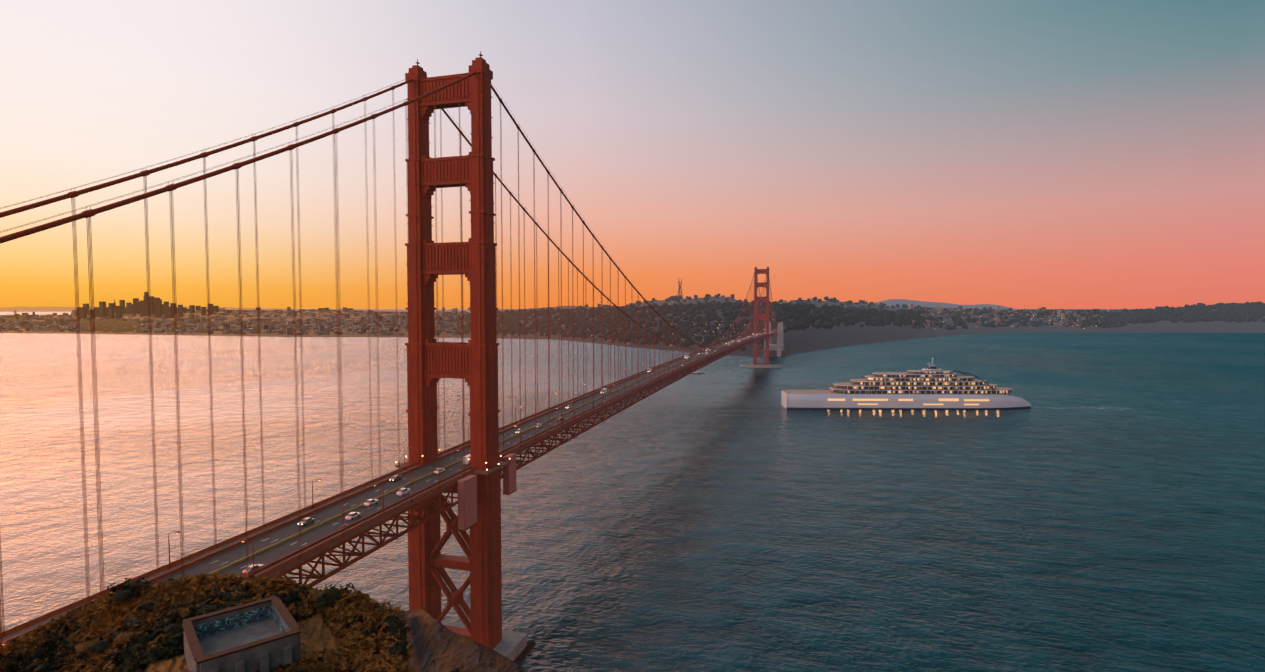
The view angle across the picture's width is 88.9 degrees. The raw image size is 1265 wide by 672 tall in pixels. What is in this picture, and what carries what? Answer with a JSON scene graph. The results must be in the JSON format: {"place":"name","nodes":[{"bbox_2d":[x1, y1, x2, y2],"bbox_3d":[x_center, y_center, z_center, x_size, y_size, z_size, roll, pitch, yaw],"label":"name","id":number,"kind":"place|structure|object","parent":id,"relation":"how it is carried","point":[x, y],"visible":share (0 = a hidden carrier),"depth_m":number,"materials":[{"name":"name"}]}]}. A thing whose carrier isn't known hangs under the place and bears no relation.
{"place":"outdoors","nodes":[
{"label":"outdoors","id":0,"kind":"place"},
{"bbox_2d":[0,587,525,671],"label":"rocky hillside","id":1,"kind":"structure","parent":0,"point":[428,643],"depth_m":65.44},
{"bbox_2d":[0,577,148,671],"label":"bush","id":2,"kind":"object","parent":1,"relation":"on","point":[114,588],"depth_m":94.84,"materials":[{"name":"green plant"}]},
{"bbox_2d":[182,596,300,671],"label":"concrete bunker","id":3,"kind":"object","parent":1,"relation":"on","point":[262,635],"visible":0.98,"depth_m":67.44,"materials":[{"name":"concrete"}]},
{"bbox_2d":[0,572,504,671],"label":"hillside vegetation","id":4,"kind":"object","parent":1,"relation":"on","point":[135,641],"visible":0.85,"depth_m":80.58,"materials":[{"name":"green plant"}]},
{"bbox_2d":[0,332,777,646],"bbox_3d":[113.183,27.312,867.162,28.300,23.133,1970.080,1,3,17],"label":"bridge deck","id":5,"kind":"structure","parent":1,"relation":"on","point":[278,545],"depth_m":204.46,"materials":[{"name":"metal"}]},
{"bbox_2d":[0,329,770,650],"bbox_3d":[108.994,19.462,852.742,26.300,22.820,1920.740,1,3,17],"label":"bridge street lamps","id":6,"kind":"object","parent":5,"relation":"on","point":[169,566],"visible":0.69,"depth_m":236.47,"materials":[{"name":"metal"}]},
{"bbox_2d":[0,71,777,671],"bbox_3d":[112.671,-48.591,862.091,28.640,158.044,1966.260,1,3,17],"label":"suspension cables","id":7,"kind":"object","parent":5,"relation":"on","point":[88,215],"visible":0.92,"depth_m":182.80,"materials":[{"name":"metal"}]},
{"bbox_2d":[457,453,516,532],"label":"scaffold tarps","id":8,"kind":"object","parent":5,"relation":"attached to","point":[467,503],"visible":0.83,"depth_m":233.72,"materials":[{"name":"red fabric"}]},
{"bbox_2d":[242,331,771,574],"bbox_3d":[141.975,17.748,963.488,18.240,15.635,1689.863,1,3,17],"label":"traffic","id":9,"kind":"object","parent":5,"relation":"on","point":[351,515],"visible":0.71,"depth_m":214.57,"materials":[{"name":"white"}]},
{"bbox_2d":[395,333,769,483],"bbox_3d":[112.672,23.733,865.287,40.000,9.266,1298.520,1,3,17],"label":"tower walkways","id":10,"kind":"structure","parent":5,"relation":"on","point":[492,469],"depth_m":248.19,"materials":[{"name":"metal"}]},
{"bbox_2d":[0,299,1023,311],"bbox_3d":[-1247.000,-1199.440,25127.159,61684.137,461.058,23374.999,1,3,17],"label":"distant mountains","id":11,"kind":"structure","parent":0,"point":[894,302],"depth_m":22976.83,"materials":[{"name":"grey"}]},
{"bbox_2d":[0,309,1264,671],"bbox_3d":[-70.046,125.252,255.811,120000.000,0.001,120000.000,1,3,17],"label":"water surface","id":12,"kind":"object","parent":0,"point":[726,513],"depth_m":473.19,"materials":[{"name":"blue liquid"}]},
{"bbox_2d":[442,620,535,664],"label":"tower pier","id":13,"kind":"structure","parent":12,"relation":"in","point":[511,645],"depth_m":254.60,"materials":[{"name":"concrete"}]},
{"bbox_2d":[405,51,502,649],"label":"tower","id":14,"kind":"structure","parent":13,"relation":"on","point":[428,562],"depth_m":247.00,"materials":[{"name":"metal"}]},
{"bbox_2d":[740,364,781,367],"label":"tower pier","id":15,"kind":"structure","parent":12,"relation":"on","point":[761,366],"depth_m":1465.67,"materials":[{"name":"concrete"}]},
{"bbox_2d":[753,267,768,364],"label":"tower","id":16,"kind":"structure","parent":15,"relation":"on","point":[756,314],"depth_m":1472.10,"materials":[{"name":"metal"}]},
{"bbox_2d":[761,322,786,356],"bbox_3d":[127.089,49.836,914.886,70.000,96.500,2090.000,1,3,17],"label":"approach pylons","id":17,"kind":"object","parent":12,"relation":"on","point":[778,349],"visible":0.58,"depth_m":1834.34,"materials":[{"name":"concrete"}]},
{"bbox_2d":[781,358,1030,409],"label":"yacht","id":18,"kind":"object","parent":12,"relation":"on","point":[932,387],"visible":1,"depth_m":861.08,"materials":[{"name":"grey metal"}]},
{"bbox_2d":[828,410,998,416],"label":"light reflections","id":19,"kind":"object","parent":12,"relation":"on","point":[923,412],"visible":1,"depth_m":837.89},
{"bbox_2d":[0,296,1264,356],"bbox_3d":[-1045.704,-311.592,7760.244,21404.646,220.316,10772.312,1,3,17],"label":"san francisco terrain","id":20,"kind":"structure","parent":0,"point":[809,339],"depth_m":3197.85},
{"bbox_2d":[0,292,1113,346],"bbox_3d":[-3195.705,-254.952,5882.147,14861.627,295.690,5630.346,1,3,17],"label":"city buildings","id":21,"kind":"structure","parent":20,"relation":"on","point":[159,310],"depth_m":4283.87,"materials":[{"name":"grey"}]},
{"bbox_2d":[9,293,1264,350],"bbox_3d":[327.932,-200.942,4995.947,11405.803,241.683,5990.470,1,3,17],"label":"shoreline","id":22,"kind":"structure","parent":20,"relation":"on","point":[800,311],"depth_m":3121.19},
{"bbox_2d":[677,278,682,297],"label":"distant tower","id":23,"kind":"structure","parent":20,"relation":"on","point":[679,292],"depth_m":4701.32,"materials":[{"name":"white metal"}]},
{"bbox_2d":[770,327,784,343],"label":"fort point arch","id":24,"kind":"structure","parent":20,"relation":"on","point":[775,330],"depth_m":1953.19,"materials":[{"name":"metal"}]},
{"bbox_2d":[0,0,1264,308],"label":"sky","id":25,"kind":"structure","parent":0,"point":[1016,154],"materials":[{"name":"orange"}]}
]}

